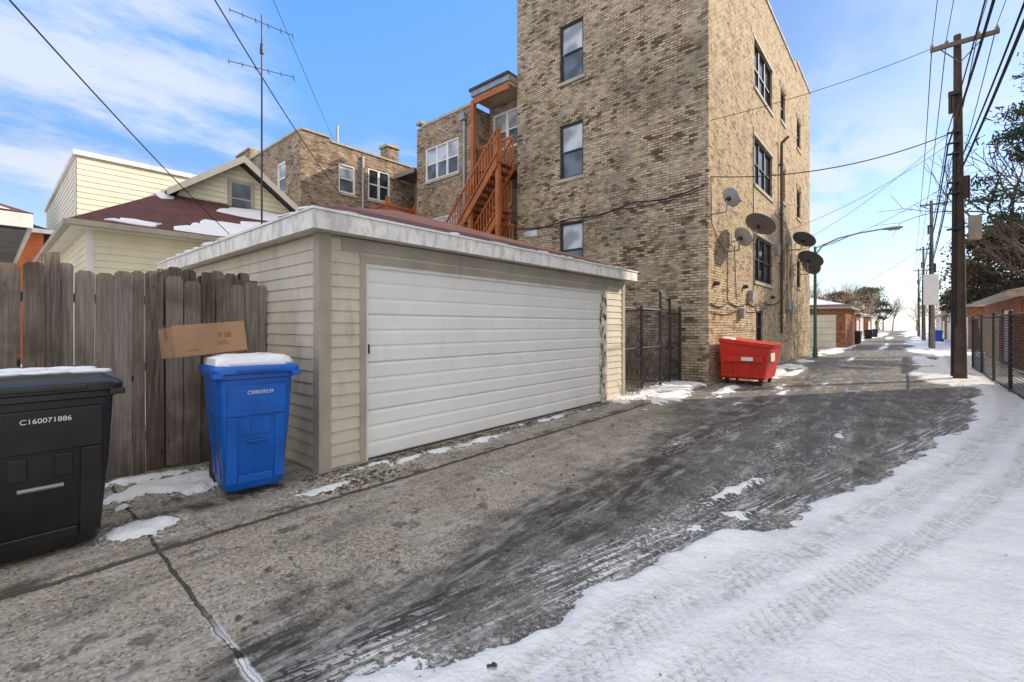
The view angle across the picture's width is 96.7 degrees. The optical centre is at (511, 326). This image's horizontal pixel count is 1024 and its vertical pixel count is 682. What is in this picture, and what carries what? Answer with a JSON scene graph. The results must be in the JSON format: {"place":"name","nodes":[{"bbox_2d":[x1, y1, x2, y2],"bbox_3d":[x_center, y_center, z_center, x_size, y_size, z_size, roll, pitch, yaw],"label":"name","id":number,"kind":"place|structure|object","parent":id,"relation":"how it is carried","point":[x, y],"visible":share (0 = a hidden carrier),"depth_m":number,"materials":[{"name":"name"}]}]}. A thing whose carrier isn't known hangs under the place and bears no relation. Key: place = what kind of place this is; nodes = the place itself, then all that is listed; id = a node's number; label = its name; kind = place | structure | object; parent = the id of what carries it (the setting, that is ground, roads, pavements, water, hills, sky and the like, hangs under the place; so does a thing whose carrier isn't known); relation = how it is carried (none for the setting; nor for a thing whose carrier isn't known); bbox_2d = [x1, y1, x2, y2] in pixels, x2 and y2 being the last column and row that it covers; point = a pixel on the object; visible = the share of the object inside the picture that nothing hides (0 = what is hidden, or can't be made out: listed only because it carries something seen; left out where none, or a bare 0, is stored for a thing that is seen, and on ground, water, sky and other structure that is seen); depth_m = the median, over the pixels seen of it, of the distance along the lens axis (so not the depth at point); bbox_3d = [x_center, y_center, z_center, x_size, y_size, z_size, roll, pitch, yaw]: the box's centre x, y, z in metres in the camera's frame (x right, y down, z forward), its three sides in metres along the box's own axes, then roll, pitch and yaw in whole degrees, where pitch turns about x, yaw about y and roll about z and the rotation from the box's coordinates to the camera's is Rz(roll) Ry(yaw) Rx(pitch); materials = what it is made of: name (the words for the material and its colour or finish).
{"place":"outdoors","nodes":[
{"label":"outdoors","id":0,"kind":"place"},
{"bbox_2d":[0,331,1023,681],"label":"alley pavement","id":1,"kind":"structure","parent":0,"point":[894,461],"depth_m":2.96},
{"bbox_2d":[0,372,124,562],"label":"black garbage bin","id":2,"kind":"object","parent":1,"relation":"on","point":[55,428],"visible":0.99,"depth_m":2.87,"materials":[{"name":"plastic"}]},
{"bbox_2d":[0,366,111,375],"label":"snow on bin lid","id":3,"kind":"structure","parent":2,"relation":"on","point":[33,371],"depth_m":3.12,"materials":[{"name":"snow"}]},
{"bbox_2d":[0,251,265,479],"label":"wooden fence","id":4,"kind":"object","parent":1,"relation":"on","point":[121,319],"visible":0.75,"depth_m":4.49,"materials":[{"name":"brown wood"}]},
{"bbox_2d":[198,352,300,491],"bbox_3d":[-2.462,0.864,4.239,0.690,1.232,0.833,0,0,-43],"label":"blue recycling bin","id":5,"kind":"object","parent":1,"relation":"on","point":[248,401],"visible":1,"depth_m":3.99,"materials":[{"name":"plastic"}]},
{"bbox_2d":[158,321,246,358],"bbox_3d":[-2.889,0.123,4.269,0.402,0.283,0.584,-5,2,38],"label":"cardboard box","id":6,"kind":"object","parent":5,"relation":"on","point":[179,341],"visible":1,"depth_m":4.10,"materials":[{"name":"cardboard"}]},
{"bbox_2d":[155,205,638,473],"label":"garage","id":7,"kind":"structure","parent":1,"relation":"on","point":[389,332],"depth_m":5.61,"materials":[{"name":"beige plastic"}]},
{"bbox_2d":[368,268,599,457],"bbox_3d":[0.040,0.406,6.938,0.028,2.127,5.100,0,0,41],"label":"overhead door","id":8,"kind":"structure","parent":7,"relation":"in","point":[449,357],"depth_m":6.19,"materials":[{"name":"white metal"}]},
{"bbox_2d":[113,397,712,648],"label":"leaf litter","id":9,"kind":"object","parent":1,"relation":"on","point":[238,617],"visible":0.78,"depth_m":4.43,"materials":[{"name":"brown plant"}]},
{"bbox_2d":[625,316,680,394],"bbox_3d":[2.348,0.587,11.992,3.905,1.832,4.389,0,0,41],"label":"dead brush","id":10,"kind":"object","parent":1,"relation":"on","point":[638,377],"visible":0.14,"depth_m":11.22,"materials":[{"name":"brown plant"}]},
{"bbox_2d":[718,337,782,385],"bbox_3d":[6.326,0.891,12.068,1.260,1.213,1.432,0,0,41],"label":"red dumpster","id":11,"kind":"object","parent":1,"relation":"on","point":[743,358],"visible":1,"depth_m":11.63,"materials":[{"name":"paint"}]},
{"bbox_2d":[812,226,903,357],"bbox_3d":[15.815,-1.444,20.938,3.349,5.988,0.266,0,0,35],"label":"street lamp","id":12,"kind":"object","parent":1,"relation":"on","point":[815,353],"visible":0.9,"depth_m":21.75,"materials":[{"name":"metal"}]},
{"bbox_2d":[854,331,861,343],"bbox_3d":[28.669,0.938,38.009,0.863,1.125,0.700,0,0,41],"label":"black garbage bin","id":13,"kind":"object","parent":1,"relation":"on","point":[857,336],"visible":0.74,"depth_m":37.70,"materials":[{"name":"plastic"}]},
{"bbox_2d":[864,329,872,338],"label":"black garbage bin","id":14,"kind":"object","parent":1,"relation":"on","point":[868,333],"visible":1,"depth_m":52.60,"materials":[{"name":"plastic"}]},
{"bbox_2d":[935,330,943,341],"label":"blue recycling bin","id":15,"kind":"object","parent":1,"relation":"on","point":[938,335],"visible":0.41,"depth_m":43.58,"materials":[{"name":"plastic"}]},
{"bbox_2d":[0,0,1023,326],"label":"sky","id":16,"kind":"structure","parent":0,"point":[374,70],"materials":[{"name":"blue"}]},
{"bbox_2d":[21,327,1023,430],"bbox_3d":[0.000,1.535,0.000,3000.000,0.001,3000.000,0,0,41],"label":"ground","id":17,"kind":"structure","parent":0,"point":[914,329],"depth_m":133.19,"materials":[{"name":"snow"}]},
{"bbox_2d":[0,203,32,263],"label":"neighbour garage","id":18,"kind":"structure","parent":17,"relation":"on","point":[16,226],"depth_m":6.07,"materials":[{"name":"white paint"}]},
{"bbox_2d":[17,232,43,361],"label":"walls","id":19,"kind":"structure","parent":17,"relation":"on","point":[34,245],"depth_m":19.23,"materials":[{"name":"brick"}]},
{"bbox_2d":[33,224,50,243],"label":"roof","id":20,"kind":"structure","parent":19,"relation":"on","point":[46,236],"depth_m":20.54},
{"bbox_2d":[32,228,53,233],"bbox_3d":[-23.051,-4.035,15.734,0.150,0.170,10.200,0,0,41],"label":"eave","id":21,"kind":"object","parent":20,"relation":"attached to","point":[37,230],"visible":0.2,"depth_m":19.27,"materials":[{"name":"white paint"}]},
{"bbox_2d":[76,158,76,215],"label":"walls","id":22,"kind":"structure","parent":17,"relation":"on","point":[76,186],"depth_m":16.01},
{"bbox_2d":[46,155,188,229],"bbox_3d":[-18.321,-2.225,21.447,12.220,7.450,4.370,0,0,41],"label":"siding","id":23,"kind":"object","parent":22,"relation":"attached to","point":[101,184],"visible":0.17,"depth_m":16.68,"materials":[{"name":"plastic"}]},
{"bbox_2d":[44,149,195,211],"bbox_3d":[-17.302,-6.037,22.562,12.300,0.167,7.550,0,0,41],"label":"roof edge","id":24,"kind":"object","parent":22,"relation":"on","point":[71,158],"visible":0.64,"depth_m":17.15,"materials":[{"name":"white paint"}]},
{"bbox_2d":[32,155,298,336],"bbox_3d":[-11.049,-1.910,15.974,10.380,6.820,7.520,0,0,41],"label":"cream bungalow","id":25,"kind":"object","parent":17,"relation":"on","point":[144,235],"visible":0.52,"depth_m":11.86,"materials":[{"name":"wood"}]},
{"bbox_2d":[228,178,253,209],"bbox_3d":[-8.604,-4.040,14.451,0.070,1.120,0.740,0,0,41],"label":"gable window frame","id":26,"kind":"structure","parent":25,"relation":"in","point":[230,181],"depth_m":14.41,"materials":[{"name":"wood"}]},
{"bbox_2d":[228,7,294,223],"bbox_3d":[-6.501,-3.302,11.855,1.503,9.604,0.325,0,0,-19],"label":"tv antenna mast","id":27,"kind":"object","parent":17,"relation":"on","point":[261,48],"visible":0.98,"depth_m":11.75,"materials":[{"name":"metal"}]},
{"bbox_2d":[253,133,414,214],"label":"walls","id":28,"kind":"structure","parent":17,"relation":"on","point":[308,182],"depth_m":18.40,"materials":[{"name":"brick"}]},
{"bbox_2d":[238,129,328,162],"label":"parapet","id":29,"kind":"structure","parent":28,"relation":"on","point":[249,153],"depth_m":18.75,"materials":[{"name":"brick"}]},
{"bbox_2d":[235,127,415,167],"bbox_3d":[-8.911,-7.790,21.657,6.930,0.780,5.430,0,0,41],"label":"coping","id":30,"kind":"object","parent":28,"relation":"on","point":[293,132],"visible":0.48,"depth_m":19.22,"materials":[{"name":"stone"}]},
{"bbox_2d":[278,161,389,202],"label":"window frames","id":31,"kind":"structure","parent":28,"relation":"attached to","point":[377,185],"depth_m":19.63,"materials":[{"name":"white paint"}]},
{"bbox_2d":[280,164,352,180],"bbox_3d":[-9.379,-4.790,19.221,5.206,3.680,1.375,0,0,17],"label":"glass","id":32,"kind":"object","parent":31,"relation":"attached to","point":[346,172],"visible":0.4,"depth_m":18.81,"materials":[{"name":"glass"}]},
{"bbox_2d":[280,179,352,192],"bbox_3d":[-9.380,-4.235,19.232,5.190,3.730,1.371,0,0,17],"label":"glass","id":33,"kind":"object","parent":31,"relation":"attached to","point":[346,185],"visible":0.35,"depth_m":18.86,"materials":[{"name":"glass"}]},
{"bbox_2d":[369,170,387,200],"bbox_3d":[-5.894,-4.575,20.055,0.012,4.410,0.960,0,0,41],"label":"glass","id":34,"kind":"object","parent":31,"relation":"attached to","point":[373,188],"visible":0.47,"depth_m":20.00,"materials":[{"name":"glass"}]},
{"bbox_2d":[284,191,390,203],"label":"sills","id":35,"kind":"structure","parent":28,"relation":"attached to","point":[355,196],"depth_m":19.08,"materials":[{"name":"stone"}]},
{"bbox_2d":[361,156,363,207],"bbox_3d":[-6.325,-3.850,19.304,0.120,6.700,0.114,0,0,41],"label":"downspout","id":36,"kind":"object","parent":28,"relation":"attached to","point":[362,181],"visible":0.34,"depth_m":19.26,"materials":[{"name":"metal"}]},
{"bbox_2d":[415,184,416,203],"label":"roof","id":37,"kind":"structure","parent":28,"relation":"on","point":[415,193],"depth_m":25.03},
{"bbox_2d":[336,125,338,141],"bbox_3d":[-7.320,-7.850,19.041,0.111,1.100,0.111,0,0,18],"label":"vent","id":38,"kind":"object","parent":37,"relation":"on","point":[337,133],"visible":0.65,"depth_m":19.00,"materials":[{"name":"metal"}]},
{"bbox_2d":[381,146,397,160],"bbox_3d":[-5.895,-7.900,21.909,0.600,1.200,0.600,0,0,41],"label":"chimney","id":39,"kind":"object","parent":37,"relation":"on","point":[388,152],"visible":0.36,"depth_m":21.68,"materials":[{"name":"brick"}]},
{"bbox_2d":[378,143,400,150],"bbox_3d":[-5.895,-8.560,21.909,0.740,0.120,0.740,0,0,41],"label":"chimney cap","id":40,"kind":"object","parent":39,"relation":"on","point":[389,145],"visible":0.57,"depth_m":21.68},
{"bbox_2d":[370,167,416,214],"bbox_3d":[-4.971,-2.950,19.653,1.730,8.900,4.800,0,0,41],"label":"wooden back porch","id":41,"kind":"object","parent":17,"relation":"on","point":[409,175],"visible":0.12,"depth_m":19.79,"materials":[{"name":"orange wood"}]},
{"bbox_2d":[417,98,516,239],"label":"walls","id":42,"kind":"structure","parent":17,"relation":"on","point":[437,199],"depth_m":17.90,"materials":[{"name":"brick"}]},
{"bbox_2d":[423,171,458,185],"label":"sills","id":43,"kind":"structure","parent":42,"relation":"attached to","point":[440,178],"depth_m":18.27,"materials":[{"name":"stone"}]},
{"bbox_2d":[416,103,476,127],"bbox_3d":[-2.724,-8.500,18.375,3.380,0.300,0.290,0,0,41],"label":"coping","id":44,"kind":"object","parent":42,"relation":"attached to","point":[421,124],"visible":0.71,"depth_m":18.32,"materials":[{"name":"stone"}]},
{"bbox_2d":[459,112,467,226],"bbox_3d":[-1.853,-4.300,17.349,0.280,7.600,0.200,0,0,41],"label":"downspout","id":45,"kind":"object","parent":42,"relation":"attached to","point":[463,117],"visible":0.59,"depth_m":17.31,"materials":[{"name":"metal"}]},
{"bbox_2d":[426,107,516,223],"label":"window frames","id":46,"kind":"structure","parent":42,"relation":"attached to","point":[507,112],"depth_m":18.16,"materials":[{"name":"white paint"}]},
{"bbox_2d":[428,110,516,237],"bbox_3d":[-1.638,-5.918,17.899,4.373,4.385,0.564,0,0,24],"label":"glass","id":47,"kind":"object","parent":46,"relation":"attached to","point":[500,124],"visible":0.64,"depth_m":17.98,"materials":[{"name":"glass"}]},
{"bbox_2d":[445,70,516,238],"bbox_3d":[-1.200,-3.700,17.068,3.265,10.400,1.630,0,0,41],"label":"wooden back porch","id":48,"kind":"object","parent":17,"relation":"on","point":[497,175],"visible":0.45,"depth_m":16.27,"materials":[{"name":"orange wood"}]},
{"bbox_2d":[517,0,708,382],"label":"side wall","id":49,"kind":"structure","parent":17,"relation":"on","point":[639,91],"depth_m":13.24,"materials":[{"name":"brick"}]},
{"bbox_2d":[523,230,536,237],"bbox_3d":[0.624,-3.200,15.764,0.600,0.200,0.017,0,0,41],"label":"wall lamp","id":50,"kind":"object","parent":49,"relation":"attached to","point":[530,233],"visible":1,"depth_m":15.74,"materials":[{"name":"white glass"}]},
{"bbox_2d":[625,290,680,390],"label":"chain link gate","id":51,"kind":"structure","parent":17,"relation":"on","point":[641,348],"depth_m":11.30,"materials":[{"name":"metal"}]},
{"bbox_2d":[709,0,809,382],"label":"alley wall","id":52,"kind":"structure","parent":17,"relation":"on","point":[734,25],"depth_m":14.98,"materials":[{"name":"brick"}]},
{"bbox_2d":[555,6,801,311],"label":"brick arches","id":53,"kind":"structure","parent":52,"relation":"attached to","point":[561,22],"depth_m":14.77,"materials":[{"name":"brick"}]},
{"bbox_2d":[557,73,801,290],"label":"sills","id":54,"kind":"structure","parent":52,"relation":"attached to","point":[756,186],"depth_m":15.80,"materials":[{"name":"stone"}]},
{"bbox_2d":[561,17,798,340],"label":"window frames","id":55,"kind":"structure","parent":52,"relation":"attached to","point":[755,140],"depth_m":16.18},
{"bbox_2d":[563,21,581,256],"bbox_3d":[1.980,-6.122,14.756,0.770,7.275,0.001,0,0,41],"label":"glass","id":56,"kind":"object","parent":55,"relation":"attached to","point":[572,135],"visible":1,"depth_m":14.77,"materials":[{"name":"glass"}]},
{"bbox_2d":[754,48,797,339],"bbox_3d":[11.064,-4.625,18.907,0.012,10.310,8.790,0,0,41],"label":"glass","id":57,"kind":"object","parent":55,"relation":"attached to","point":[761,186],"visible":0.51,"depth_m":16.62,"materials":[{"name":"glass"}]},
{"bbox_2d":[710,188,740,218],"bbox_3d":[5.585,-3.196,11.863,0.710,0.731,0.423,0,0,41],"label":"satellite dish","id":58,"kind":"object","parent":52,"relation":"attached to","point":[731,197],"visible":1,"depth_m":11.71,"materials":[{"name":"metal"}]},
{"bbox_2d":[725,227,752,255],"bbox_3d":[6.446,-2.390,12.873,0.689,0.761,0.469,0,0,41],"label":"satellite dish","id":59,"kind":"object","parent":52,"relation":"attached to","point":[743,236],"visible":1,"depth_m":12.74,"materials":[{"name":"metal"}]},
{"bbox_2d":[713,281,774,298],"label":"vent caps","id":60,"kind":"object","parent":52,"relation":"attached to","point":[715,283],"visible":1,"depth_m":14.30,"materials":[{"name":"metal"}]},
{"bbox_2d":[731,213,775,245],"bbox_3d":[7.026,-2.802,13.198,1.140,0.824,0.775,0,0,41],"label":"satellite dish","id":61,"kind":"object","parent":52,"relation":"attached to","point":[756,223],"visible":1,"depth_m":12.99,"materials":[{"name":"metal"}]},
{"bbox_2d":[753,32,773,244],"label":"lintels","id":62,"kind":"object","parent":52,"relation":"attached to","point":[771,154],"visible":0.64,"depth_m":16.37,"materials":[{"name":"stone"}]},
{"bbox_2d":[738,232,793,317],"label":"meter boxes","id":63,"kind":"object","parent":52,"relation":"attached to","point":[789,305],"visible":0.98,"depth_m":17.73,"materials":[{"name":"metal"}]},
{"bbox_2d":[778,136,788,333],"bbox_3d":[10.947,-3.671,18.301,0.384,7.943,0.160,0,0,41],"label":"drain pipe","id":64,"kind":"object","parent":52,"relation":"attached to","point":[781,214],"visible":1,"depth_m":18.32,"materials":[{"name":"metal"}]},
{"bbox_2d":[775,213,791,332],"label":"conduits","id":65,"kind":"object","parent":52,"relation":"attached to","point":[788,276],"visible":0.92,"depth_m":19.58,"materials":[{"name":"metal"}]},
{"bbox_2d":[764,0,809,104],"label":"parapet","id":66,"kind":"structure","parent":52,"relation":"on","point":[802,82],"depth_m":21.58,"materials":[{"name":"stone"}]},
{"bbox_2d":[786,231,815,253],"bbox_3d":[12.306,-3.554,19.346,1.071,0.848,0.827,0,0,41],"label":"satellite dish","id":67,"kind":"object","parent":52,"relation":"attached to","point":[805,239],"visible":0.98,"depth_m":19.18,"materials":[{"name":"metal"}]},
{"bbox_2d":[790,251,823,270],"bbox_3d":[12.962,-2.828,19.981,1.231,0.896,0.932,0,0,41],"label":"satellite dish","id":68,"kind":"object","parent":52,"relation":"attached to","point":[811,259],"visible":0.99,"depth_m":19.79,"materials":[{"name":"metal"}]},
{"bbox_2d":[795,263,820,274],"bbox_3d":[13.435,-2.689,20.669,1.045,0.918,0.717,0,0,41],"label":"satellite dish","id":69,"kind":"object","parent":52,"relation":"attached to","point":[812,270],"visible":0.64,"depth_m":20.53,"materials":[{"name":"metal"}]},
{"bbox_2d":[810,279,827,297],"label":"bare tree","id":70,"kind":"object","parent":17,"relation":"on","point":[818,289],"visible":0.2,"depth_m":69.92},
{"bbox_2d":[810,298,859,347],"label":"brick garage","id":71,"kind":"structure","parent":17,"relation":"on","point":[835,324],"depth_m":31.45,"materials":[{"name":"brick"}]},
{"bbox_2d":[810,315,835,347],"bbox_3d":[20.199,0.340,32.864,5.260,2.280,0.030,0,0,41],"label":"garage door","id":72,"kind":"structure","parent":71,"relation":"in","point":[826,324],"depth_m":31.53,"materials":[{"name":"metal"}]},
{"bbox_2d":[818,290,859,304],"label":"evergreen tree","id":73,"kind":"object","parent":17,"relation":"on","point":[839,294],"visible":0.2,"depth_m":95.66,"materials":[{"name":"green plant"}]},
{"bbox_2d":[823,281,858,305],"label":"bare tree","id":74,"kind":"object","parent":17,"relation":"on","point":[849,297],"visible":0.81,"depth_m":90.38,"materials":[{"name":"plant"}]},
{"bbox_2d":[843,281,871,304],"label":"bare tree","id":75,"kind":"object","parent":17,"relation":"on","point":[857,295],"visible":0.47,"depth_m":109.78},
{"bbox_2d":[854,311,863,330],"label":"brick garage","id":76,"kind":"structure","parent":17,"relation":"on","point":[857,321],"depth_m":48.43,"materials":[{"name":"brown brick"}]},
{"bbox_2d":[860,315,866,336],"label":"detached garage","id":77,"kind":"structure","parent":17,"relation":"on","point":[861,322],"depth_m":58.56,"materials":[{"name":"white paint"}]},
{"bbox_2d":[843,283,886,313],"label":"bare tree","id":78,"kind":"object","parent":17,"relation":"on","point":[876,298],"visible":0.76,"depth_m":98.96,"materials":[{"name":"plant"}]},
{"bbox_2d":[863,314,873,336],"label":"brick garage","id":79,"kind":"structure","parent":17,"relation":"on","point":[867,322],"depth_m":63.34,"materials":[{"name":"brown brick"}]},
{"bbox_2d":[867,314,876,328],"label":"detached garage","id":80,"kind":"structure","parent":17,"relation":"on","point":[872,323],"depth_m":75.44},
{"bbox_2d":[852,285,899,324],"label":"tree","id":81,"kind":"object","parent":17,"relation":"on","point":[883,303],"visible":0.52,"depth_m":124.03,"materials":[{"name":"green plant"}]},
{"bbox_2d":[817,286,979,330],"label":"distant trees","id":82,"kind":"object","parent":17,"relation":"on","point":[893,306],"visible":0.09,"depth_m":134.83,"materials":[{"name":"plant"}]},
{"bbox_2d":[858,300,941,330],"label":"distant shrubs","id":83,"kind":"object","parent":17,"relation":"on","point":[877,318],"depth_m":122.55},
{"bbox_2d":[913,269,925,335],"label":"utility pole","id":84,"kind":"object","parent":17,"relation":"on","point":[918,313],"visible":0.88,"depth_m":65.56,"materials":[{"name":"brown wood"}]},
{"bbox_2d":[916,247,928,340],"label":"utility pole","id":85,"kind":"object","parent":17,"relation":"on","point":[923,334],"visible":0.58,"depth_m":47.42,"materials":[{"name":"brown wood"}]},
{"bbox_2d":[920,200,947,348],"bbox_3d":[27.669,-3.375,29.861,1.375,9.852,0.626,0,0,41],"label":"utility pole","id":86,"kind":"object","parent":17,"relation":"on","point":[931,326],"visible":0.66,"depth_m":29.95,"materials":[{"name":"brown wood"}]},
{"bbox_2d":[9,0,1023,306],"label":"overhead power lines","id":87,"kind":"object","parent":86,"relation":"attached to","point":[1019,34],"visible":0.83,"depth_m":11.08,"materials":[{"name":"rubber"}]},
{"bbox_2d":[923,274,938,304],"bbox_3d":[27.476,-2.400,29.848,0.750,2.000,0.400,0,0,41],"label":"pole mounted box","id":88,"kind":"object","parent":86,"relation":"attached to","point":[930,289],"visible":1,"depth_m":29.69,"materials":[{"name":"metal"}]},
{"bbox_2d":[935,315,940,329],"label":"detached garage","id":89,"kind":"structure","parent":17,"relation":"on","point":[938,322],"depth_m":63.44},
{"bbox_2d":[937,313,946,338],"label":"brick garage","id":90,"kind":"structure","parent":17,"relation":"on","point":[944,323],"depth_m":53.49,"materials":[{"name":"brown brick"}]},
{"bbox_2d":[943,312,950,340],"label":"detached garage","id":91,"kind":"structure","parent":17,"relation":"on","point":[948,330],"depth_m":48.01,"materials":[{"name":"white paint"}]},
{"bbox_2d":[876,133,1023,253],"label":"bare tree","id":92,"kind":"object","parent":17,"relation":"on","point":[1002,236],"visible":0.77,"depth_m":24.27,"materials":[{"name":"brown plant"}]},
{"bbox_2d":[930,24,999,378],"bbox_3d":[12.522,-3.325,12.619,1.375,9.752,0.626,0,0,41],"label":"utility pole","id":93,"kind":"object","parent":17,"relation":"on","point":[961,191],"visible":0.94,"depth_m":12.70,"materials":[{"name":"brown wood"}]},
{"bbox_2d":[939,263,1006,321],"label":"evergreen tree","id":94,"kind":"object","parent":17,"relation":"on","point":[943,298],"visible":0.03,"depth_m":46.76,"materials":[{"name":"green plant"}]},
{"bbox_2d":[927,217,1023,315],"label":"evergreen tree","id":95,"kind":"object","parent":17,"relation":"on","point":[973,273],"visible":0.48,"depth_m":35.12,"materials":[{"name":"green plant"}]},
{"bbox_2d":[966,302,984,348],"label":"brick garage","id":96,"kind":"structure","parent":17,"relation":"on","point":[974,311],"depth_m":30.35,"materials":[{"name":"red brick"}]},
{"bbox_2d":[937,52,1023,228],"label":"pine tree","id":97,"kind":"object","parent":17,"relation":"on","point":[1009,135],"visible":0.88,"depth_m":23.40,"materials":[{"name":"green plant"}]},
{"bbox_2d":[965,211,1023,287],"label":"bare tree","id":98,"kind":"object","parent":17,"relation":"on","point":[1013,268],"visible":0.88,"depth_m":32.62,"materials":[{"name":"brown plant"}]},
{"bbox_2d":[972,310,1023,398],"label":"chain link fence","id":99,"kind":"object","parent":17,"relation":"on","point":[1010,363],"visible":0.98,"depth_m":11.44,"materials":[{"name":"metal"}]},
{"bbox_2d":[972,243,1023,300],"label":"evergreen tree","id":100,"kind":"object","parent":17,"relation":"on","point":[1009,277],"visible":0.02,"depth_m":38.07,"materials":[{"name":"green plant"}]},
{"bbox_2d":[973,287,1023,368],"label":"brick garage","id":101,"kind":"structure","parent":17,"relation":"on","point":[1003,302],"depth_m":17.70,"materials":[{"name":"red brick"}]},
{"bbox_2d":[1004,309,1012,361],"bbox_3d":[19.544,0.415,17.866,0.030,2.130,2.540,0,0,41],"label":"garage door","id":102,"kind":"structure","parent":101,"relation":"in","point":[1005,311],"depth_m":18.38,"materials":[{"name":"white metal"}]},
{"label":"rear walls","id":103,"kind":"object","parent":17,"relation":"on","visible":0},
{"bbox_2d":[517,126,790,314],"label":"wall cables","id":104,"kind":"object","parent":103,"relation":"attached to","point":[712,226],"depth_m":13.66,"materials":[{"name":"rubber"}]},
{"bbox_2d":[766,0,810,93],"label":"coping","id":105,"kind":"object","parent":103,"relation":"on","point":[777,25],"visible":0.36,"depth_m":19.52,"materials":[{"name":"stone"}]},
{"bbox_2d":[99,402,1006,681],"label":"gravel debris","id":106,"kind":"object","parent":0,"point":[429,546],"visible":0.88,"depth_m":2.88,"materials":[{"name":"gravel"}]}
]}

